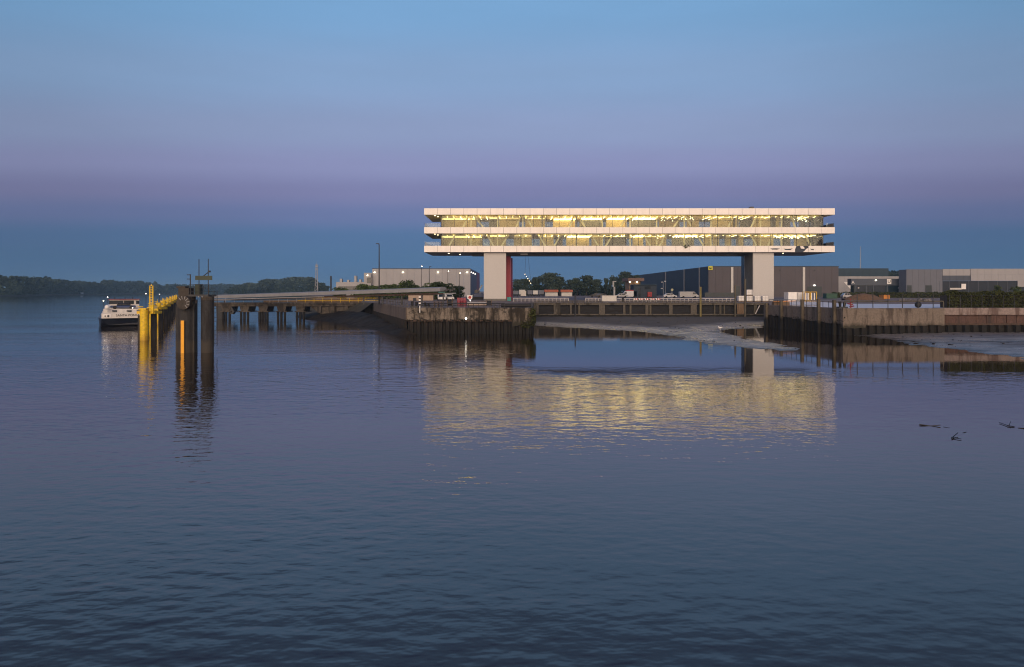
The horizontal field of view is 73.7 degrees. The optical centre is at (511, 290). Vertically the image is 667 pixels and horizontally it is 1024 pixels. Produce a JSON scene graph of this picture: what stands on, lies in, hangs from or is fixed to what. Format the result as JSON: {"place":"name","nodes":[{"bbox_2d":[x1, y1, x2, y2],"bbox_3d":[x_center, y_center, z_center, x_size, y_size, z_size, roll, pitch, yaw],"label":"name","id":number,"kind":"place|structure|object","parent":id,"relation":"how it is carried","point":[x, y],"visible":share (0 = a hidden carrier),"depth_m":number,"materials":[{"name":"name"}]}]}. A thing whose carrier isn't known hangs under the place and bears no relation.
{"place":"outdoors","nodes":[
{"label":"outdoors","id":0,"kind":"place"},
{"bbox_2d":[0,293,177,296],"bbox_3d":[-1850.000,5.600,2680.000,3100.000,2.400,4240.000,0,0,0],"label":"bank","id":1,"kind":"structure","parent":0,"point":[82,294],"depth_m":971.51,"materials":[{"name":"plant"}]},
{"bbox_2d":[0,276,236,294],"bbox_3d":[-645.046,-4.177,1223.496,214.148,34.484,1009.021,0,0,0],"label":"woods","id":2,"kind":"object","parent":1,"relation":"on","point":[26,285],"visible":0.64,"depth_m":1064.15,"materials":[{"name":"green plant"}]},
{"bbox_2d":[219,293,371,314],"bbox_3d":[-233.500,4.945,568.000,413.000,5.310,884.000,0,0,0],"label":"river bank","id":3,"kind":"structure","parent":0,"point":[359,307],"depth_m":134.99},
{"bbox_2d":[336,276,363,294],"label":"building","id":4,"kind":"structure","parent":0,"point":[348,284],"depth_m":300.00,"materials":[{"name":"concrete"}]},
{"bbox_2d":[338,286,356,289],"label":"window","id":5,"kind":"structure","parent":4,"relation":"in","point":[348,287],"depth_m":299.86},
{"bbox_2d":[295,311,415,334],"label":"mud slope","id":6,"kind":"structure","parent":0,"point":[366,320],"depth_m":118.55,"materials":[{"name":"soil"}]},
{"bbox_2d":[311,306,372,313],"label":"abutment","id":7,"kind":"object","parent":6,"relation":"on","point":[330,309],"visible":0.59,"depth_m":136.30,"materials":[{"name":"concrete"}]},
{"bbox_2d":[364,268,479,296],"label":"warehouse","id":8,"kind":"structure","parent":0,"point":[470,280],"depth_m":280.00,"materials":[{"name":"white"}]},
{"bbox_2d":[473,285,482,299],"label":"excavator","id":9,"kind":"object","parent":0,"point":[478,295],"visible":1,"depth_m":178.81,"materials":[{"name":"grey metal"}]},
{"bbox_2d":[0,293,1023,666],"bbox_3d":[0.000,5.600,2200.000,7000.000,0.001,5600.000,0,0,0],"label":"river water","id":10,"kind":"structure","parent":0,"point":[290,489],"depth_m":18.43,"materials":[{"name":"blue liquid"}]},
{"bbox_2d":[98,297,139,325],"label":"ferry","id":11,"kind":"object","parent":10,"relation":"on","point":[108,316],"visible":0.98,"depth_m":109.76,"materials":[{"name":"white paint"}]},
{"bbox_2d":[110,303,135,308],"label":"deck car","id":12,"kind":"object","parent":11,"relation":"on","point":[124,305],"visible":0.98,"depth_m":110.87,"materials":[{"name":"grey paint"}]},
{"bbox_2d":[137,305,161,340],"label":"berthing dolphin","id":13,"kind":"object","parent":10,"relation":"in","point":[143,325],"visible":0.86,"depth_m":77.51,"materials":[{"name":"yellow paint"}]},
{"bbox_2d":[149,284,153,336],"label":"ladder mast","id":14,"kind":"object","parent":10,"relation":"in","point":[152,294],"visible":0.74,"depth_m":83.14,"materials":[{"name":"metal"}]},
{"bbox_2d":[147,302,166,330],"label":"berthing dolphin","id":15,"kind":"object","parent":10,"relation":"in","point":[160,320],"visible":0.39,"depth_m":97.40,"materials":[{"name":"yellow paint"}]},
{"bbox_2d":[154,295,176,309],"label":"catwalk","id":16,"kind":"object","parent":15,"relation":"on","point":[156,307],"visible":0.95,"depth_m":114.47,"materials":[{"name":"yellow paint"}]},
{"bbox_2d":[155,301,170,324],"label":"berthing dolphin","id":17,"kind":"object","parent":10,"relation":"in","point":[165,316],"visible":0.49,"depth_m":115.39,"materials":[{"name":"yellow paint"}]},
{"bbox_2d":[161,299,173,318],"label":"berthing dolphin","id":18,"kind":"object","parent":10,"relation":"in","point":[168,312],"visible":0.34,"depth_m":134.40,"materials":[{"name":"yellow paint"}]},
{"bbox_2d":[176,274,197,352],"bbox_3d":[-29.799,3.236,62.346,1.653,9.527,1.893,0,0,0],"label":"mooring dolphin","id":19,"kind":"object","parent":10,"relation":"in","point":[186,324],"visible":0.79,"depth_m":62.00,"materials":[{"name":"metal"}]},
{"bbox_2d":[201,295,216,352],"bbox_3d":[-27.742,3.975,62.284,1.324,8.050,1.128,0,0,39],"label":"mooring dolphin","id":20,"kind":"object","parent":10,"relation":"in","point":[207,324],"visible":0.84,"depth_m":61.90,"materials":[{"name":"metal"}]},
{"bbox_2d":[188,259,215,296],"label":"signal platform","id":21,"kind":"structure","parent":20,"relation":"on","point":[199,290],"depth_m":62.16,"materials":[{"name":"metal"}]},
{"bbox_2d":[214,298,374,318],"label":"jetty","id":22,"kind":"object","parent":10,"relation":"in","point":[266,307],"visible":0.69,"depth_m":136.10,"materials":[{"name":"concrete"}]},
{"bbox_2d":[214,287,455,304],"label":"pipe gallery","id":23,"kind":"object","parent":22,"relation":"on","point":[370,291],"visible":0.94,"depth_m":117.96,"materials":[{"name":"metal"}]},
{"bbox_2d":[373,302,533,333],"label":"quay wall","id":24,"kind":"structure","parent":10,"relation":"in","point":[398,315],"depth_m":89.03,"materials":[{"name":"concrete"}]},
{"bbox_2d":[376,243,379,303],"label":"street lamp","id":25,"kind":"object","parent":24,"relation":"on","point":[379,275],"visible":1,"depth_m":116.94,"materials":[{"name":"metal"}]},
{"bbox_2d":[375,297,406,304],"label":"guard rail","id":26,"kind":"object","parent":24,"relation":"on","point":[376,299],"visible":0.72,"depth_m":111.42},
{"bbox_2d":[521,308,536,327],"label":"creeper","id":27,"kind":"object","parent":24,"relation":"attached to","point":[532,323],"visible":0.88,"depth_m":88.80,"materials":[{"name":"green plant"}]},
{"bbox_2d":[407,314,844,323],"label":"weeds","id":28,"kind":"object","parent":24,"relation":"on","point":[444,320],"visible":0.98,"depth_m":88.92,"materials":[{"name":"plant"}]},
{"bbox_2d":[534,303,764,316],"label":"basin wall","id":29,"kind":"structure","parent":10,"relation":"in","point":[624,309],"depth_m":129.12,"materials":[{"name":"concrete"}]},
{"bbox_2d":[737,304,743,313],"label":"fender","id":30,"kind":"object","parent":29,"relation":"attached to","point":[740,308],"visible":1,"depth_m":128.20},
{"bbox_2d":[734,285,735,316],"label":"mooring pile","id":31,"kind":"object","parent":10,"relation":"in","point":[734,300],"visible":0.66,"depth_m":128.10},
{"bbox_2d":[744,279,745,316],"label":"mooring pile","id":32,"kind":"object","parent":10,"relation":"in","point":[744,297],"visible":0.66,"depth_m":128.07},
{"bbox_2d":[764,299,944,334],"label":"quay wall","id":33,"kind":"structure","parent":10,"relation":"in","point":[864,321],"depth_m":86.20,"materials":[{"name":"concrete"}]},
{"bbox_2d":[769,299,831,306],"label":"guard rail","id":34,"kind":"object","parent":33,"relation":"on","point":[796,301],"visible":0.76,"depth_m":98.20,"materials":[{"name":"metal"}]},
{"bbox_2d":[942,308,1023,332],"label":"quay wall","id":35,"kind":"structure","parent":10,"relation":"in","point":[993,320],"depth_m":87.80,"materials":[{"name":"metal"}]},
{"bbox_2d":[0,0,1023,290],"label":"sky","id":36,"kind":"structure","parent":0,"point":[151,141],"materials":[{"name":"blue"}]},
{"bbox_2d":[311,291,939,307],"bbox_3d":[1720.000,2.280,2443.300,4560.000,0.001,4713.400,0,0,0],"label":"yard ground","id":37,"kind":"structure","parent":0,"point":[579,299],"depth_m":164.44,"materials":[{"name":"concrete"}]},
{"bbox_2d":[247,283,262,293],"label":"broad tree","id":38,"kind":"object","parent":37,"relation":"on","point":[252,287],"visible":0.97,"depth_m":877.23,"materials":[{"name":"green plant"}]},
{"bbox_2d":[258,279,272,292],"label":"broad tree","id":39,"kind":"object","parent":37,"relation":"on","point":[265,284],"visible":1,"depth_m":879.30,"materials":[{"name":"green plant"}]},
{"bbox_2d":[224,286,319,294],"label":"undergrowth","id":40,"kind":"object","parent":37,"relation":"on","point":[235,290],"visible":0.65,"depth_m":892.53,"materials":[{"name":"green plant"}]},
{"bbox_2d":[273,280,289,288],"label":"broad tree","id":41,"kind":"object","parent":37,"relation":"on","point":[280,283],"visible":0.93,"depth_m":895.24,"materials":[{"name":"green plant"}]},
{"bbox_2d":[286,276,305,287],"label":"broad tree","id":42,"kind":"object","parent":37,"relation":"on","point":[293,281],"visible":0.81,"depth_m":922.50,"materials":[{"name":"green plant"}]},
{"bbox_2d":[300,277,316,287],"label":"broad tree","id":43,"kind":"object","parent":37,"relation":"on","point":[307,282],"visible":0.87,"depth_m":895.80,"materials":[{"name":"green plant"}]},
{"bbox_2d":[315,282,325,290],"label":"broad tree","id":44,"kind":"object","parent":37,"relation":"on","point":[321,284],"visible":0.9,"depth_m":697.59,"materials":[{"name":"green plant"}]},
{"bbox_2d":[332,287,348,298],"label":"bush","id":45,"kind":"object","parent":37,"relation":"on","point":[338,289],"visible":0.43,"depth_m":191.22,"materials":[{"name":"green plant"}]},
{"bbox_2d":[356,284,372,298],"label":"bush","id":46,"kind":"object","parent":37,"relation":"on","point":[362,287],"visible":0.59,"depth_m":181.67,"materials":[{"name":"green plant"}]},
{"bbox_2d":[386,284,402,299],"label":"bush","id":47,"kind":"object","parent":37,"relation":"on","point":[394,286],"visible":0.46,"depth_m":182.85,"materials":[{"name":"green plant"}]},
{"bbox_2d":[351,287,460,298],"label":"undergrowth","id":48,"kind":"object","parent":37,"relation":"on","point":[372,297],"visible":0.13,"depth_m":190.61,"materials":[{"name":"green plant"}]},
{"bbox_2d":[398,280,414,298],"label":"bush","id":49,"kind":"object","parent":37,"relation":"on","point":[407,283],"visible":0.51,"depth_m":184.30,"materials":[{"name":"green plant"}]},
{"bbox_2d":[408,295,420,300],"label":"site cabin","id":50,"kind":"object","parent":37,"relation":"on","point":[410,297],"visible":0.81,"depth_m":156.00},
{"bbox_2d":[423,295,433,300],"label":"site cabin","id":51,"kind":"object","parent":37,"relation":"on","point":[428,297],"visible":0.89,"depth_m":157.00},
{"bbox_2d":[430,281,446,299],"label":"bush","id":52,"kind":"object","parent":37,"relation":"on","point":[437,284],"visible":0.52,"depth_m":181.88,"materials":[{"name":"green plant"}]},
{"bbox_2d":[447,285,464,298],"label":"bush","id":53,"kind":"object","parent":37,"relation":"on","point":[456,290],"visible":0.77,"depth_m":189.43,"materials":[{"name":"green plant"}]},
{"bbox_2d":[421,303,504,306],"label":"guard rail","id":54,"kind":"object","parent":37,"relation":"on","point":[463,305],"visible":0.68,"depth_m":91.46,"materials":[{"name":"metal"}]},
{"bbox_2d":[501,303,530,306],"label":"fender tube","id":55,"kind":"object","parent":37,"relation":"on","point":[517,304],"visible":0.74,"depth_m":93.77,"materials":[{"name":"black rubber"}]},
{"bbox_2d":[513,279,521,295],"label":"broad tree","id":56,"kind":"object","parent":37,"relation":"on","point":[516,283],"visible":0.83,"depth_m":343.92,"materials":[{"name":"green plant"}]},
{"bbox_2d":[519,278,531,291],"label":"broad tree","id":57,"kind":"object","parent":37,"relation":"on","point":[523,283],"visible":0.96,"depth_m":317.98,"materials":[{"name":"green plant"}]},
{"bbox_2d":[529,276,541,287],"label":"broad tree","id":58,"kind":"object","parent":37,"relation":"on","point":[536,281],"visible":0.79,"depth_m":351.18,"materials":[{"name":"green plant"}]},
{"bbox_2d":[513,298,568,301],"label":"guard rail","id":59,"kind":"object","parent":37,"relation":"on","point":[543,298],"visible":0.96,"depth_m":145.95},
{"bbox_2d":[540,272,560,289],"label":"broad tree","id":60,"kind":"object","parent":37,"relation":"on","point":[547,279],"visible":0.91,"depth_m":335.41,"materials":[{"name":"green plant"}]},
{"bbox_2d":[544,290,557,295],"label":"shed","id":61,"kind":"structure","parent":37,"relation":"on","point":[551,292],"depth_m":300.00,"materials":[{"name":"white paint"}]},
{"bbox_2d":[551,276,565,295],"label":"broad tree","id":62,"kind":"object","parent":37,"relation":"on","point":[559,283],"visible":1,"depth_m":309.55,"materials":[{"name":"green plant"}]},
{"bbox_2d":[560,290,572,295],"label":"shed","id":63,"kind":"structure","parent":37,"relation":"on","point":[566,292],"depth_m":300.00,"materials":[{"name":"white paint"}]},
{"bbox_2d":[563,279,573,289],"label":"broad tree","id":64,"kind":"object","parent":37,"relation":"on","point":[568,285],"visible":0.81,"depth_m":345.09,"materials":[{"name":"green plant"}]},
{"bbox_2d":[571,278,583,295],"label":"broad tree","id":65,"kind":"object","parent":37,"relation":"on","point":[575,281],"visible":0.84,"depth_m":323.96,"materials":[{"name":"green plant"}]},
{"bbox_2d":[575,275,592,295],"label":"broad tree","id":66,"kind":"object","parent":37,"relation":"on","point":[585,283],"visible":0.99,"depth_m":319.68,"materials":[{"name":"green plant"}]},
{"bbox_2d":[513,284,657,295],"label":"undergrowth","id":67,"kind":"object","parent":37,"relation":"on","point":[602,289],"visible":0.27,"depth_m":345.23,"materials":[{"name":"green plant"}]},
{"bbox_2d":[591,279,602,292],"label":"broad tree","id":68,"kind":"object","parent":37,"relation":"on","point":[596,283],"visible":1,"depth_m":316.95,"materials":[{"name":"green plant"}]},
{"bbox_2d":[600,295,616,300],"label":"concrete box","id":69,"kind":"object","parent":37,"relation":"on","point":[608,297],"visible":0.96,"depth_m":145.00,"materials":[{"name":"white paint"}]},
{"bbox_2d":[609,275,621,287],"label":"broad tree","id":70,"kind":"object","parent":37,"relation":"on","point":[616,279],"visible":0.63,"depth_m":353.79,"materials":[{"name":"green plant"}]},
{"bbox_2d":[618,271,633,288],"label":"broad tree","id":71,"kind":"object","parent":37,"relation":"on","point":[624,274],"visible":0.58,"depth_m":347.17,"materials":[{"name":"green plant"}]},
{"bbox_2d":[424,207,834,300],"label":"office building","id":72,"kind":"structure","parent":37,"relation":"on","point":[458,232],"depth_m":162.45,"materials":[{"name":"concrete"}]},
{"bbox_2d":[623,290,636,297],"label":"parked van","id":73,"kind":"object","parent":37,"relation":"on","point":[630,293],"visible":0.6,"depth_m":235.00,"materials":[{"name":"white paint"}]},
{"bbox_2d":[622,278,643,289],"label":"gatehouse","id":74,"kind":"object","parent":37,"relation":"on","point":[628,282],"visible":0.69,"depth_m":262.00,"materials":[{"name":"beige brick"}]},
{"bbox_2d":[630,284,656,297],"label":"kiosk","id":75,"kind":"object","parent":37,"relation":"on","point":[646,290],"visible":0.99,"depth_m":235.00,"materials":[{"name":"metal"}]},
{"bbox_2d":[664,293,676,297],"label":"parked car","id":76,"kind":"object","parent":37,"relation":"on","point":[666,295],"visible":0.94,"depth_m":223.12,"materials":[{"name":"white paint"}]},
{"bbox_2d":[617,298,733,301],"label":"guard rail","id":77,"kind":"object","parent":37,"relation":"on","point":[682,298],"visible":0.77,"depth_m":145.93,"materials":[{"name":"metal"}]},
{"bbox_2d":[678,292,698,297],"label":"parked van","id":78,"kind":"object","parent":37,"relation":"on","point":[687,294],"visible":1,"depth_m":224.00,"materials":[{"name":"white paint"}]},
{"bbox_2d":[784,292,797,300],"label":"container","id":79,"kind":"object","parent":37,"relation":"on","point":[790,295],"visible":0.92,"depth_m":150.00,"materials":[{"name":"metal"}]},
{"bbox_2d":[797,292,803,300],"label":"container","id":80,"kind":"object","parent":37,"relation":"on","point":[799,295],"visible":0.66,"depth_m":151.00,"materials":[{"name":"metal"}]},
{"bbox_2d":[823,293,837,297],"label":"container","id":81,"kind":"object","parent":37,"relation":"on","point":[829,295],"visible":1,"depth_m":200.00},
{"bbox_2d":[841,293,885,299],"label":"soil heap","id":82,"kind":"object","parent":37,"relation":"on","point":[863,296],"visible":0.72,"depth_m":170.08,"materials":[{"name":"soil"}]},
{"bbox_2d":[847,279,898,292],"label":"canopy building","id":83,"kind":"structure","parent":37,"relation":"on","point":[875,285],"depth_m":262.20,"materials":[{"name":"white paint"}]},
{"bbox_2d":[856,286,864,291],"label":"door","id":84,"kind":"structure","parent":83,"relation":"in","point":[858,288],"depth_m":262.19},
{"bbox_2d":[874,286,885,292],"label":"door","id":85,"kind":"structure","parent":83,"relation":"in","point":[878,289],"depth_m":262.19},
{"bbox_2d":[888,286,898,291],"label":"door","id":86,"kind":"structure","parent":83,"relation":"in","point":[890,288],"depth_m":262.19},
{"bbox_2d":[832,291,945,297],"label":"hedge","id":87,"kind":"object","parent":37,"relation":"on","point":[912,294],"visible":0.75,"depth_m":228.06,"materials":[{"name":"green plant"}]},
{"bbox_2d":[899,298,931,300],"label":"rubble","id":88,"kind":"object","parent":37,"relation":"on","point":[920,299],"visible":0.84,"depth_m":158.44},
{"bbox_2d":[940,290,1023,307],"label":"hedge","id":89,"kind":"object","parent":37,"relation":"on","point":[981,301],"visible":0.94,"depth_m":90.59,"materials":[{"name":"green plant"}]},
{"bbox_2d":[949,295,1023,307],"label":"fence","id":90,"kind":"object","parent":37,"relation":"on","point":[984,295],"visible":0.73,"depth_m":89.59,"materials":[{"name":"metal"}]},
{"bbox_2d":[1010,286,1021,291],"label":"young tree","id":91,"kind":"object","parent":37,"relation":"on","point":[1016,288],"visible":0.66,"depth_m":150.00,"materials":[{"name":"green plant"}]},
{"bbox_2d":[535,316,799,349],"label":"mud flat","id":92,"kind":"structure","parent":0,"point":[707,326],"depth_m":106.34,"materials":[{"name":"soil"}]},
{"bbox_2d":[309,311,1014,348],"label":"shore debris","id":93,"kind":"object","parent":92,"relation":"on","point":[759,316],"visible":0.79,"depth_m":93.05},
{"bbox_2d":[700,287,701,316],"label":"mooring pile","id":94,"kind":"object","parent":92,"relation":"in","point":[700,301],"visible":0.66,"depth_m":128.05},
{"bbox_2d":[637,266,838,296],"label":"warehouse","id":95,"kind":"structure","parent":0,"point":[716,281],"depth_m":268.00,"materials":[{"name":"metal cladding"}]},
{"bbox_2d":[807,287,821,296],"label":"door","id":96,"kind":"structure","parent":95,"relation":"in","point":[809,289],"depth_m":267.88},
{"bbox_2d":[788,301,939,307],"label":"apron","id":97,"kind":"object","parent":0,"point":[824,304],"visible":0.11,"depth_m":107.32,"materials":[{"name":"concrete"}]},
{"bbox_2d":[802,292,808,301],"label":"stillage","id":98,"kind":"object","parent":97,"relation":"on","point":[806,296],"visible":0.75,"depth_m":148.20,"materials":[{"name":"white paint"}]},
{"bbox_2d":[808,292,816,301],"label":"stillage","id":99,"kind":"object","parent":97,"relation":"on","point":[811,296],"visible":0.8,"depth_m":148.20,"materials":[{"name":"white paint"}]},
{"bbox_2d":[844,301,943,307],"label":"guard rail","id":100,"kind":"object","parent":97,"relation":"on","point":[894,301],"visible":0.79,"depth_m":87.14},
{"bbox_2d":[839,268,898,292],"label":"warehouse","id":101,"kind":"structure","parent":0,"point":[845,274],"depth_m":300.00,"materials":[{"name":"white paint"}]},
{"bbox_2d":[889,270,898,275],"bbox_3d":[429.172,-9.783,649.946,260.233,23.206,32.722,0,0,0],"label":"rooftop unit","id":102,"kind":"object","parent":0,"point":[893,273],"visible":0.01,"depth_m":641.14,"materials":[{"name":"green metal"}]},
{"bbox_2d":[854,332,1023,358],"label":"mud flat","id":103,"kind":"structure","parent":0,"point":[977,342],"depth_m":76.23,"materials":[{"name":"soil"}]},
{"bbox_2d":[899,269,1023,294],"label":"concrete building","id":104,"kind":"structure","parent":0,"point":[942,280],"depth_m":255.00,"materials":[{"name":"white paint"}]},
{"bbox_2d":[925,285,931,292],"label":"door","id":105,"kind":"structure","parent":104,"relation":"in","point":[928,288],"depth_m":254.93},
{"bbox_2d":[942,281,948,291],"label":"window","id":106,"kind":"structure","parent":104,"relation":"in","point":[945,284],"depth_m":255.05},
{"bbox_2d":[950,281,958,291],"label":"window","id":107,"kind":"structure","parent":104,"relation":"in","point":[953,284],"depth_m":255.05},
{"bbox_2d":[959,281,967,291],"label":"window","id":108,"kind":"structure","parent":104,"relation":"in","point":[960,282],"depth_m":255.05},
{"bbox_2d":[969,281,977,292],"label":"window","id":109,"kind":"structure","parent":104,"relation":"in","point":[973,285],"depth_m":255.05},
{"bbox_2d":[979,281,987,290],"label":"window","id":110,"kind":"structure","parent":104,"relation":"in","point":[983,285],"depth_m":255.05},
{"bbox_2d":[988,281,996,294],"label":"window","id":111,"kind":"structure","parent":104,"relation":"in","point":[991,284],"depth_m":255.05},
{"bbox_2d":[998,281,1006,291],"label":"window","id":112,"kind":"structure","parent":104,"relation":"in","point":[1003,284],"depth_m":255.05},
{"bbox_2d":[1008,281,1016,291],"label":"window","id":113,"kind":"structure","parent":104,"relation":"in","point":[1010,283],"depth_m":255.05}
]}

